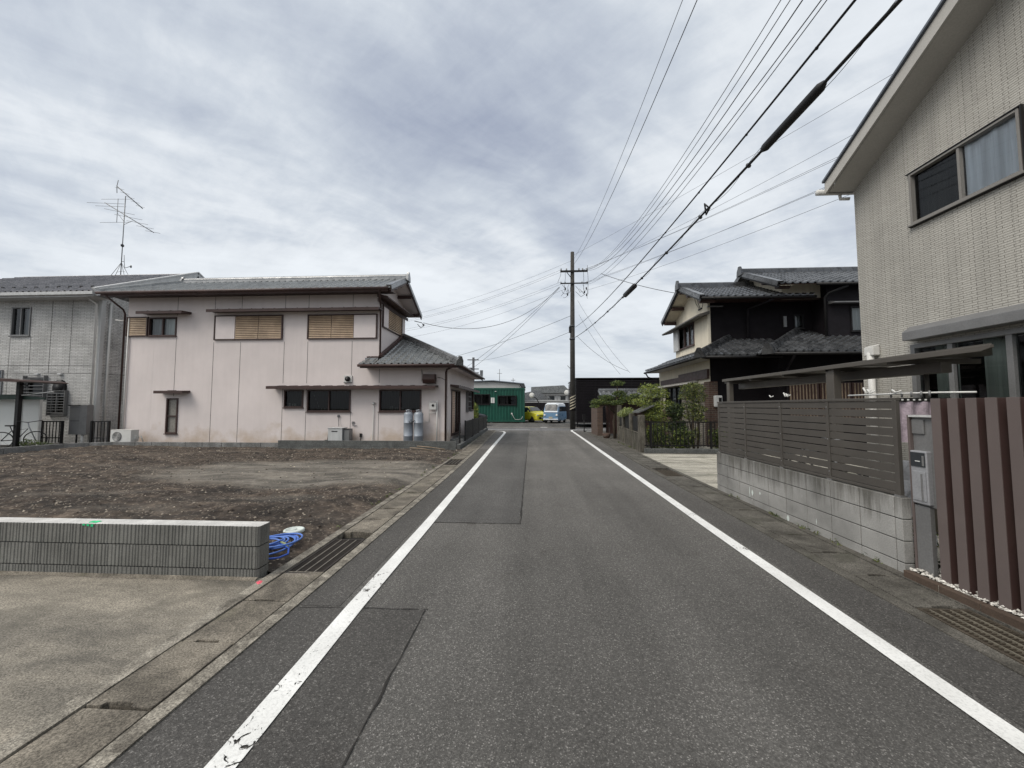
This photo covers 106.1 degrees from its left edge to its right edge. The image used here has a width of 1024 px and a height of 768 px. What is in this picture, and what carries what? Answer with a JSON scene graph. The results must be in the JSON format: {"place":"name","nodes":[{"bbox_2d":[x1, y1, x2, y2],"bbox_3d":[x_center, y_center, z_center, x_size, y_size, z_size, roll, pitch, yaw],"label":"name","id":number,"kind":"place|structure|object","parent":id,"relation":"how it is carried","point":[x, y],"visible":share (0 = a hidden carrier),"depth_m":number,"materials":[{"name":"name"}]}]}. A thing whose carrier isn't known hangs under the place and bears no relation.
{"place":"outdoors","nodes":[
{"label":"outdoors","id":0,"kind":"place"},
{"bbox_2d":[0,272,204,442],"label":"grey house","id":1,"kind":"structure","parent":0,"point":[67,329],"depth_m":16.42,"materials":[{"name":"metal"}]},
{"bbox_2d":[8,307,31,336],"bbox_3d":[-21.071,-2.648,16.857,0.940,1.278,0.770,0,-3,3],"label":"window","id":2,"kind":"structure","parent":1,"relation":"in","point":[21,324],"depth_m":16.61,"materials":[{"name":"glass"}]},
{"bbox_2d":[23,375,47,399],"bbox_3d":[-20.171,0.148,16.296,0.960,1.020,0.210,0,-3,3],"label":"window","id":3,"kind":"structure","parent":1,"relation":"in","point":[32,388],"depth_m":16.32,"materials":[{"name":"grey metal"}]},
{"bbox_2d":[45,390,68,415],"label":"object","id":4,"kind":"structure","parent":1,"relation":"in","point":[56,402],"depth_m":16.18,"materials":[{"name":"grey metal"}]},
{"bbox_2d":[87,180,155,275],"bbox_3d":[-21.215,-8.355,20.989,3.072,5.407,0.932,0,-3,-5],"label":"tv antenna","id":5,"kind":"object","parent":1,"relation":"on","point":[122,245],"visible":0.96,"depth_m":20.98,"materials":[{"name":"grey metal"}]},
{"bbox_2d":[0,575,261,744],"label":"concrete pad","id":6,"kind":"object","parent":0,"point":[64,640],"visible":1,"depth_m":2.68,"materials":[{"name":"concrete"}]},
{"bbox_2d":[0,571,257,580],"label":"mortar fillet","id":7,"kind":"object","parent":6,"relation":"on","point":[130,576],"visible":1,"depth_m":3.47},
{"bbox_2d":[0,517,269,578],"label":"retaining wall","id":8,"kind":"structure","parent":6,"relation":"on","point":[175,547],"depth_m":3.52,"materials":[{"name":"grey concrete"}]},
{"bbox_2d":[0,445,461,571],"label":"soil lot","id":9,"kind":"structure","parent":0,"point":[246,482],"depth_m":7.41,"materials":[{"name":"soil"}]},
{"bbox_2d":[269,533,302,559],"bbox_3d":[-2.491,1.667,3.989,0.554,0.090,0.674,0,-3,3],"label":"garden hose","id":10,"kind":"object","parent":9,"relation":"on","point":[279,543],"visible":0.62,"depth_m":3.99,"materials":[{"name":"blue plastic"}]},
{"bbox_2d":[283,526,304,532],"bbox_3d":[-2.574,1.740,4.543,0.224,0.064,0.224,0,-3,3],"label":"inspection lid","id":11,"kind":"object","parent":9,"relation":"on","point":[298,529],"visible":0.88,"depth_m":4.53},
{"bbox_2d":[0,434,474,447],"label":"yard","id":12,"kind":"structure","parent":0,"point":[2,446],"depth_m":15.29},
{"bbox_2d":[0,399,42,446],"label":"screen panel","id":13,"kind":"object","parent":12,"relation":"on","point":[31,410],"visible":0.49,"depth_m":14.68,"materials":[{"name":"white plastic"}]},
{"bbox_2d":[0,420,47,447],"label":"bicycle","id":14,"kind":"object","parent":12,"relation":"on","point":[2,440],"visible":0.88,"depth_m":14.14,"materials":[{"name":"metal"}]},
{"bbox_2d":[40,421,63,443],"bbox_3d":[-18.106,1.933,15.113,0.970,0.980,0.070,0,-3,3],"label":"railing","id":15,"kind":"object","parent":12,"relation":"on","point":[61,432],"visible":0.79,"depth_m":15.11,"materials":[{"name":"black metal"}]},
{"bbox_2d":[68,405,93,442],"bbox_3d":[-17.266,1.638,15.381,0.790,1.600,0.270,0,-3,3],"label":"cabinet","id":16,"kind":"object","parent":12,"relation":"on","point":[80,417],"visible":0.93,"depth_m":15.30,"materials":[{"name":"grey metal"}]},
{"bbox_2d":[89,421,110,442],"bbox_3d":[-16.012,1.924,14.950,0.770,0.980,0.070,0,-3,3],"label":"railing","id":17,"kind":"object","parent":12,"relation":"on","point":[91,434],"visible":0.73,"depth_m":14.94,"materials":[{"name":"black metal"}]},
{"bbox_2d":[110,429,143,441],"bbox_3d":[-14.678,2.000,14.672,1.023,0.515,0.335,0,-3,3],"label":"air conditioner","id":18,"kind":"object","parent":12,"relation":"on","point":[124,435],"visible":0.99,"depth_m":14.53,"materials":[{"name":"white plastic"}]},
{"bbox_2d":[95,272,484,443],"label":"pink house","id":19,"kind":"structure","parent":12,"relation":"on","point":[256,359],"depth_m":15.21,"materials":[{"name":"paint"}]},
{"bbox_2d":[146,317,176,336],"bbox_3d":[-14.083,-2.275,15.855,1.240,0.798,0.770,0,-3,3],"label":"window","id":20,"kind":"structure","parent":19,"relation":"in","point":[157,326],"depth_m":15.68,"materials":[{"name":"glass"}]},
{"bbox_2d":[165,398,178,433],"bbox_3d":[-13.521,1.281,15.304,0.540,1.435,0.140,0,-3,3],"label":"window","id":21,"kind":"structure","parent":19,"relation":"in","point":[171,403],"depth_m":15.32,"materials":[{"name":"glass"}]},
{"bbox_2d":[283,390,303,406],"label":"window","id":22,"kind":"structure","parent":19,"relation":"in","point":[292,398],"depth_m":15.11,"materials":[{"name":"glass"}]},
{"bbox_2d":[305,390,350,412],"bbox_3d":[-7.130,0.672,14.993,1.800,0.875,0.140,0,-3,3],"label":"window","id":23,"kind":"structure","parent":19,"relation":"in","point":[318,401],"depth_m":15.02,"materials":[{"name":"black glass"}]},
{"bbox_2d":[378,390,420,412],"bbox_3d":[-4.310,0.663,14.841,1.710,0.875,0.140,0,-3,3],"label":"window","id":24,"kind":"structure","parent":19,"relation":"in","point":[390,401],"depth_m":14.87,"materials":[{"name":"glass"}]},
{"bbox_2d":[429,401,437,440],"bbox_3d":[-3.070,1.488,14.601,0.486,1.690,0.150,0,-3,3],"label":"gas meter","id":25,"kind":"object","parent":19,"relation":"attached to","point":[433,406],"visible":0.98,"depth_m":14.60,"materials":[{"name":"white plastic"}]},
{"bbox_2d":[451,389,460,435],"bbox_3d":[-2.427,1.180,16.164,0.256,1.835,1.860,0,-3,3],"label":"door","id":26,"kind":"structure","parent":19,"relation":"in","point":[455,394],"depth_m":16.39,"materials":[{"name":"wood"}]},
{"bbox_2d":[466,391,471,411],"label":"window","id":27,"kind":"structure","parent":19,"relation":"in","point":[468,394],"depth_m":18.65,"materials":[{"name":"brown glass"}]},
{"bbox_2d":[327,427,352,440],"bbox_3d":[-6.561,1.967,14.521,0.960,0.645,0.410,0,-3,3],"label":"boiler box","id":28,"kind":"object","parent":12,"relation":"on","point":[341,433],"visible":0.77,"depth_m":14.37,"materials":[{"name":"white metal"}]},
{"bbox_2d":[403,410,412,440],"bbox_3d":[-3.884,1.645,14.410,0.353,1.375,0.353,0,-3,3],"label":"gas cylinder","id":29,"kind":"object","parent":12,"relation":"on","point":[408,429],"visible":0.9,"depth_m":14.27,"materials":[{"name":"metal"}]},
{"bbox_2d":[414,410,422,440],"bbox_3d":[-3.495,1.643,14.389,0.353,1.375,0.353,0,-3,3],"label":"gas cylinder","id":30,"kind":"object","parent":12,"relation":"on","point":[418,426],"visible":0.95,"depth_m":14.25,"materials":[{"name":"metal"}]},
{"bbox_2d":[0,0,940,392],"label":"sky","id":31,"kind":"structure","parent":0,"point":[467,148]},
{"bbox_2d":[487,427,605,430],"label":"cross street","id":32,"kind":"structure","parent":0,"point":[543,429],"depth_m":25.62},
{"bbox_2d":[558,251,587,428],"bbox_3d":[4.188,-3.063,26.349,2.077,12.252,0.558,0,-3,3],"label":"utility pole","id":33,"kind":"object","parent":32,"relation":"on","point":[572,360],"visible":0.96,"depth_m":26.32,"materials":[{"name":"concrete"}]},
{"bbox_2d":[571,0,682,262],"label":"power line","id":34,"kind":"object","parent":33,"relation":"attached to","point":[639,110],"visible":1,"depth_m":9.27,"materials":[{"name":"metal"}]},
{"bbox_2d":[573,0,696,264],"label":"power line","id":35,"kind":"object","parent":33,"relation":"attached to","point":[650,108],"visible":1,"depth_m":8.63,"materials":[{"name":"metal"}]},
{"bbox_2d":[592,0,780,267],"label":"power line","id":36,"kind":"object","parent":33,"relation":"attached to","point":[709,114],"visible":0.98,"depth_m":6.86,"materials":[{"name":"metal"}]},
{"bbox_2d":[587,0,789,269],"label":"power line","id":37,"kind":"object","parent":33,"relation":"attached to","point":[715,114],"visible":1,"depth_m":6.63,"materials":[{"name":"metal"}]},
{"bbox_2d":[587,0,802,270],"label":"power line","id":38,"kind":"object","parent":33,"relation":"attached to","point":[725,112],"visible":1,"depth_m":6.35,"materials":[{"name":"metal"}]},
{"bbox_2d":[589,0,821,281],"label":"power line","id":39,"kind":"object","parent":33,"relation":"attached to","point":[736,112],"visible":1,"depth_m":5.99,"materials":[{"name":"metal"}]},
{"bbox_2d":[586,0,826,284],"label":"power line","id":40,"kind":"object","parent":33,"relation":"attached to","point":[736,120],"visible":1,"depth_m":5.90,"materials":[{"name":"metal"}]},
{"bbox_2d":[576,0,856,326],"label":"cable bundle","id":41,"kind":"object","parent":33,"relation":"attached to","point":[807,59],"visible":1,"depth_m":4.78,"materials":[{"name":"rubber"}]},
{"bbox_2d":[576,0,902,336],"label":"cable bundle","id":42,"kind":"object","parent":33,"relation":"attached to","point":[895,4],"visible":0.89,"depth_m":3.82,"materials":[{"name":"rubber"}]},
{"bbox_2d":[760,80,826,151],"bbox_3d":[3.146,-2.981,4.365,0.100,0.113,1.064,0,-3,3],"label":"cable closure","id":43,"kind":"object","parent":42,"relation":"attached to","point":[809,99],"visible":0.94,"depth_m":4.24,"materials":[{"name":"plastic"}]},
{"bbox_2d":[487,420,652,426],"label":"car park","id":44,"kind":"structure","parent":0,"point":[535,423],"depth_m":32.70,"materials":[{"name":"asphalt"}]},
{"bbox_2d":[474,388,525,422],"bbox_3d":[-1.860,2.062,37.148,6.270,3.260,2.500,0,-3,3],"label":"office container","id":45,"kind":"object","parent":44,"relation":"on","point":[501,404],"visible":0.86,"depth_m":35.98,"materials":[{"name":"green metal"}]},
{"bbox_2d":[474,394,489,404],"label":"window","id":46,"kind":"structure","parent":45,"relation":"in","point":[480,399],"depth_m":36.10,"materials":[{"name":"glass"}]},
{"bbox_2d":[474,369,525,387],"bbox_3d":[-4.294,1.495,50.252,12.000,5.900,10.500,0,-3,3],"label":"roof","id":47,"kind":"structure","parent":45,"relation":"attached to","point":[491,384],"depth_m":45.24,"materials":[{"name":"grey metal"}]},
{"bbox_2d":[497,395,516,404],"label":"window","id":48,"kind":"structure","parent":45,"relation":"in","point":[501,399],"depth_m":35.97,"materials":[{"name":"glass"}]},
{"bbox_2d":[525,406,543,421],"bbox_3d":[1.890,2.999,38.299,1.960,1.520,3.750,2,-4,-35],"label":"parked car","id":49,"kind":"object","parent":44,"relation":"on","point":[532,414],"visible":0.62,"depth_m":37.24,"materials":[{"name":"yellow metal"}]},
{"bbox_2d":[542,403,566,422],"bbox_3d":[4.072,2.715,36.316,1.800,1.860,3.290,-1,-4,21],"label":"parked van","id":50,"kind":"object","parent":44,"relation":"on","point":[554,412],"visible":0.99,"depth_m":35.03,"materials":[{"name":"blue metal"}]},
{"bbox_2d":[568,377,659,427],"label":"slatted building","id":51,"kind":"structure","parent":0,"point":[586,391],"depth_m":27.78,"materials":[{"name":"black metal"}]},
{"bbox_2d":[603,431,672,453],"bbox_3d":[5.045,2.612,18.335,1.117,0.001,11.600,0,-3,3],"label":"side strip","id":52,"kind":"object","parent":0,"point":[616,439],"visible":0.07,"depth_m":15.21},
{"bbox_2d":[590,380,639,438],"bbox_3d":[4.984,1.200,18.428,2.607,2.835,1.266,0,-3,3],"label":"pine tree","id":53,"kind":"object","parent":52,"relation":"on","point":[620,401],"visible":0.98,"depth_m":18.42,"materials":[{"name":"green plant"}]},
{"bbox_2d":[617,405,645,451],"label":"wall","id":54,"kind":"structure","parent":52,"relation":"on","point":[633,436],"depth_m":14.64,"materials":[{"name":"beige concrete"}]},
{"bbox_2d":[628,383,673,443],"bbox_3d":[5.130,1.144,14.230,1.729,2.461,1.213,0,-3,3],"label":"maple tree","id":55,"kind":"object","parent":52,"relation":"on","point":[656,404],"visible":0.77,"depth_m":14.14,"materials":[{"name":"green plant"}]},
{"bbox_2d":[645,424,675,447],"bbox_3d":[5.049,1.827,13.159,1.160,1.045,0.422,0,-3,3],"label":"garden shrub","id":56,"kind":"object","parent":52,"relation":"on","point":[669,441],"visible":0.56,"depth_m":13.11,"materials":[{"name":"green plant"}]},
{"bbox_2d":[644,421,816,453],"bbox_3d":[7.162,1.776,12.731,5.480,1.080,0.160,0,-3,3],"label":"iron fence","id":57,"kind":"object","parent":52,"relation":"on","point":[651,449],"visible":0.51,"depth_m":12.77,"materials":[{"name":"black metal"}]},
{"bbox_2d":[297,430,1023,767],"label":"road","id":58,"kind":"structure","parent":0,"point":[595,608],"depth_m":2.36,"materials":[{"name":"asphalt"}]},
{"bbox_2d":[107,607,423,767],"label":"road patch","id":59,"kind":"object","parent":58,"relation":"on","point":[320,719],"visible":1,"depth_m":2.03,"materials":[{"name":"asphalt"}]},
{"bbox_2d":[204,431,505,767],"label":"road marking","id":60,"kind":"object","parent":58,"relation":"on","point":[272,702],"visible":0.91,"depth_m":2.34,"materials":[{"name":"paint"}]},
{"bbox_2d":[341,610,424,767],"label":"road seam","id":61,"kind":"object","parent":58,"relation":"on","point":[380,696],"visible":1,"depth_m":2.04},
{"bbox_2d":[299,449,487,605],"bbox_3d":[-1.268,2.038,8.478,0.458,0.001,11.000,0,-3,3],"label":"road patch","id":62,"kind":"object","parent":58,"relation":"on","point":[340,586],"visible":1,"depth_m":4.16,"materials":[{"name":"asphalt"}]},
{"bbox_2d":[434,430,528,522],"bbox_3d":[-0.040,2.402,14.795,1.310,0.001,19.430,0,-3,3],"label":"road patch","id":63,"kind":"object","parent":58,"relation":"on","point":[491,490],"visible":1,"depth_m":7.15,"materials":[{"name":"asphalt"}]},
{"bbox_2d":[336,436,881,563],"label":"kerb weeds","id":64,"kind":"object","parent":58,"relation":"on","point":[776,515],"visible":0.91,"depth_m":5.35,"materials":[{"name":"green plant"}]},
{"bbox_2d":[571,430,1023,752],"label":"road marking","id":65,"kind":"object","parent":58,"relation":"on","point":[998,726],"visible":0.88,"depth_m":2.48,"materials":[{"name":"paint"}]},
{"bbox_2d":[574,431,1023,726],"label":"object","id":66,"kind":"object","parent":58,"relation":"on","point":[994,684],"visible":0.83,"depth_m":2.86,"materials":[{"name":"concrete"}]},
{"bbox_2d":[481,419,867,463],"bbox_3d":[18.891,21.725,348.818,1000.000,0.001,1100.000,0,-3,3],"label":"ground","id":67,"kind":"structure","parent":0,"point":[703,462],"depth_m":11.02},
{"bbox_2d":[0,378,68,446],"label":"carport","id":68,"kind":"object","parent":67,"relation":"on","point":[19,397],"visible":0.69,"depth_m":14.11,"materials":[{"name":"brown metal"}]},
{"bbox_2d":[0,442,277,454],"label":"kerb wall","id":69,"kind":"structure","parent":67,"relation":"on","point":[20,449],"depth_m":13.89,"materials":[{"name":"concrete"}]},
{"bbox_2d":[0,430,494,767],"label":"gutter slabs","id":70,"kind":"structure","parent":67,"relation":"on","point":[83,736],"depth_m":2.21,"materials":[{"name":"concrete"}]},
{"bbox_2d":[285,539,364,572],"bbox_3d":[-1.902,1.798,3.997,0.350,0.060,0.910,0,-3,3],"label":"drain grate","id":71,"kind":"object","parent":70,"relation":"on","point":[325,558],"visible":0.84,"depth_m":3.95,"materials":[{"name":"metal"}]},
{"bbox_2d":[0,430,496,767],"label":"gutter edge","id":72,"kind":"object","parent":67,"relation":"on","point":[113,751],"visible":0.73,"depth_m":2.35,"materials":[{"name":"concrete"}]},
{"bbox_2d":[278,440,456,449],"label":"kerb wall","id":73,"kind":"structure","parent":67,"relation":"on","point":[330,444],"depth_m":13.48,"materials":[{"name":"concrete"}]},
{"bbox_2d":[525,390,551,399],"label":"house","id":74,"kind":"structure","parent":67,"relation":"on","point":[538,395],"depth_m":59.38,"materials":[{"name":"grey tile"}]},
{"bbox_2d":[525,402,569,418],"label":"car park fence","id":75,"kind":"object","parent":67,"relation":"on","point":[541,405],"depth_m":43.30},
{"bbox_2d":[531,385,567,399],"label":"house","id":76,"kind":"structure","parent":67,"relation":"on","point":[559,389],"depth_m":69.14,"materials":[{"name":"tile"}]},
{"bbox_2d":[590,433,967,608],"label":"gutter slabs","id":77,"kind":"structure","parent":67,"relation":"on","point":[916,596],"depth_m":4.06,"materials":[{"name":"concrete"}]},
{"bbox_2d":[591,406,602,435],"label":"brick gate pillar","id":78,"kind":"structure","parent":77,"relation":"on","point":[597,421],"depth_m":20.04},
{"bbox_2d":[717,452,914,572],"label":"block wall","id":79,"kind":"structure","parent":77,"relation":"on","point":[872,523],"depth_m":4.40,"materials":[{"name":"concrete"}]},
{"bbox_2d":[717,398,906,497],"bbox_3d":[3.742,0.694,5.375,0.050,0.932,3.550,0,-3,3],"label":"slat fence","id":80,"kind":"object","parent":79,"relation":"on","point":[734,409],"visible":1,"depth_m":4.53,"materials":[{"name":"brown metal"}]},
{"bbox_2d":[903,570,1023,630],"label":"brick edging","id":81,"kind":"object","parent":77,"relation":"on","point":[1017,622],"visible":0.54,"depth_m":2.95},
{"bbox_2d":[917,608,1023,664],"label":"drain grate","id":82,"kind":"object","parent":77,"relation":"on","point":[1004,640],"visible":0.74,"depth_m":2.65,"materials":[{"name":"metal"}]},
{"bbox_2d":[588,433,1023,676],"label":"gutter edge","id":83,"kind":"object","parent":67,"relation":"on","point":[994,655],"visible":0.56,"depth_m":3.52,"materials":[{"name":"concrete"}]},
{"bbox_2d":[646,446,718,448],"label":"garden paving","id":84,"kind":"structure","parent":0,"point":[702,447],"depth_m":13.99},
{"bbox_2d":[664,402,689,438],"bbox_3d":[5.939,1.495,13.855,0.812,1.713,0.860,0,-3,3],"label":"garden shrub","id":85,"kind":"object","parent":84,"relation":"on","point":[676,416],"visible":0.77,"depth_m":13.81,"materials":[{"name":"green plant"}]},
{"bbox_2d":[678,382,708,448],"bbox_3d":[6.437,1.109,13.621,0.983,2.455,0.890,-2,-4,37],"label":"clipped tree","id":86,"kind":"object","parent":84,"relation":"on","point":[693,394],"visible":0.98,"depth_m":13.57,"materials":[{"name":"green plant"}]},
{"bbox_2d":[645,432,825,454],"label":"yard","id":87,"kind":"structure","parent":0,"point":[689,443],"depth_m":16.11,"materials":[{"name":"concrete"}]},
{"bbox_2d":[597,389,657,433],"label":"gate","id":88,"kind":"structure","parent":87,"relation":"on","point":[609,418],"depth_m":20.37,"materials":[{"name":"grey tile"}]},
{"bbox_2d":[609,400,648,433],"bbox_3d":[6.188,1.726,20.380,2.050,1.800,0.060,0,-3,3],"label":"door","id":89,"kind":"structure","parent":88,"relation":"in","point":[634,407],"depth_m":20.37,"materials":[{"name":"wood"}]},
{"bbox_2d":[671,425,694,447],"bbox_3d":[5.827,1.896,13.107,0.877,0.961,0.458,0,-3,3],"label":"garden shrub","id":90,"kind":"object","parent":87,"relation":"on","point":[688,433],"visible":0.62,"depth_m":13.06,"materials":[{"name":"green plant"}]},
{"bbox_2d":[708,427,727,448],"bbox_3d":[7.085,1.864,13.045,0.922,0.978,0.458,0,-3,3],"label":"garden shrub","id":91,"kind":"object","parent":87,"relation":"on","point":[713,437],"visible":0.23,"depth_m":13.03,"materials":[{"name":"green plant"}]},
{"bbox_2d":[644,266,866,451],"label":"black house","id":92,"kind":"structure","parent":87,"relation":"on","point":[752,321],"depth_m":14.74,"materials":[{"name":"dark roof tile"},{"name":"black wood siding"},{"name":"cream plaster"}]},
{"bbox_2d":[665,386,681,408],"bbox_3d":[7.843,0.687,17.893,0.770,1.058,2.060,0,-3,3],"label":"window","id":93,"kind":"structure","parent":92,"relation":"in","point":[673,397],"depth_m":18.22,"materials":[{"name":"glass"}]},
{"bbox_2d":[678,322,694,351],"bbox_3d":[8.304,-2.138,17.705,0.770,1.038,2.010,0,-3,3],"label":"window","id":94,"kind":"structure","parent":92,"relation":"in","point":[686,333],"depth_m":17.82,"materials":[{"name":"brown glass"}]},
{"bbox_2d":[793,314,804,328],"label":"window","id":95,"kind":"structure","parent":92,"relation":"in","point":[798,319],"depth_m":15.29,"materials":[{"name":"black glass"}]},
{"bbox_2d":[850,306,860,331],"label":"window","id":96,"kind":"structure","parent":92,"relation":"in","point":[854,310],"depth_m":14.53,"materials":[{"name":"glass"}]},
{"bbox_2d":[643,454,866,487],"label":"driveway","id":97,"kind":"structure","parent":0,"point":[706,472],"depth_m":10.16,"materials":[{"name":"concrete"}]},
{"bbox_2d":[769,387,976,397],"bbox_3d":[4.040,0.122,4.773,0.155,0.126,2.741,0,-3,0],"label":"laundry pole","id":98,"kind":"object","parent":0,"point":[921,393],"visible":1,"depth_m":3.96,"materials":[{"name":"white plastic"}]},
{"bbox_2d":[898,398,946,441],"bbox_3d":[4.472,0.391,4.169,0.560,0.480,0.039,0,-3,3],"label":"patterned cloth","id":99,"kind":"object","parent":98,"relation":"hanging from","point":[915,406],"visible":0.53,"depth_m":4.18,"materials":[{"name":"pink fabric"}]},
{"bbox_2d":[937,535,939,564],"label":"yard paving","id":100,"kind":"structure","parent":0,"point":[938,555],"depth_m":4.03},
{"bbox_2d":[722,343,993,534],"bbox_3d":[5.155,0.822,6.078,1.065,2.158,5.130,0,-3,3],"label":"carport","id":101,"kind":"object","parent":100,"relation":"on","point":[926,364],"visible":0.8,"depth_m":5.30,"materials":[{"name":"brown metal"}]},
{"label":"side strip","id":102,"kind":"structure","parent":0,"visible":0},
{"bbox_2d":[457,415,487,448],"bbox_3d":[-1.754,2.181,19.154,0.120,1.010,10.750,0,-3,2],"label":"street fence","id":103,"kind":"object","parent":102,"relation":"on","point":[475,426],"visible":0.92,"depth_m":17.79,"materials":[{"name":"black metal"}]},
{"label":"yard","id":104,"kind":"structure","parent":0,"visible":0},
{"bbox_2d":[815,0,1023,482],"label":"beige house","id":105,"kind":"structure","parent":104,"relation":"on","point":[926,170],"depth_m":5.73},
{"bbox_2d":[907,108,1023,227],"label":"window","id":106,"kind":"structure","parent":105,"relation":"in","point":[992,156],"depth_m":5.51,"materials":[{"name":"grey glass"}]},
{"bbox_2d":[910,327,1023,397],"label":"window","id":107,"kind":"structure","parent":105,"relation":"in","point":[1001,374],"depth_m":5.46,"materials":[{"name":"grey glass"}]},
{"bbox_2d":[903,460,937,559],"bbox_3d":[4.096,1.275,3.865,0.315,1.000,0.057,0,-3,3],"label":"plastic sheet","id":108,"kind":"object","parent":104,"relation":"on","point":[906,474],"visible":0.06,"depth_m":3.90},
{"bbox_2d":[906,415,938,577],"bbox_3d":[3.742,1.023,3.407,0.221,1.490,0.235,0,-3,3],"label":"mailbox post","id":109,"kind":"object","parent":104,"relation":"on","point":[922,469],"visible":0.77,"depth_m":3.42,"materials":[{"name":"grey metal"}]},
{"bbox_2d":[911,470,926,501],"bbox_3d":[3.637,0.909,3.439,0.010,0.260,0.123,0,-3,3],"label":"door","id":110,"kind":"structure","parent":109,"relation":"in","point":[919,487],"depth_m":3.43,"materials":[{"name":"metal"}]},
{"bbox_2d":[910,567,1023,618],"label":"white gravel","id":111,"kind":"structure","parent":104,"relation":"on","point":[994,604],"depth_m":3.07,"materials":[{"name":"gravel"}]},
{"bbox_2d":[930,397,1023,616],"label":"louver screen","id":112,"kind":"object","parent":104,"relation":"on","point":[978,447],"visible":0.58,"depth_m":2.95,"materials":[{"name":"brown metal"}]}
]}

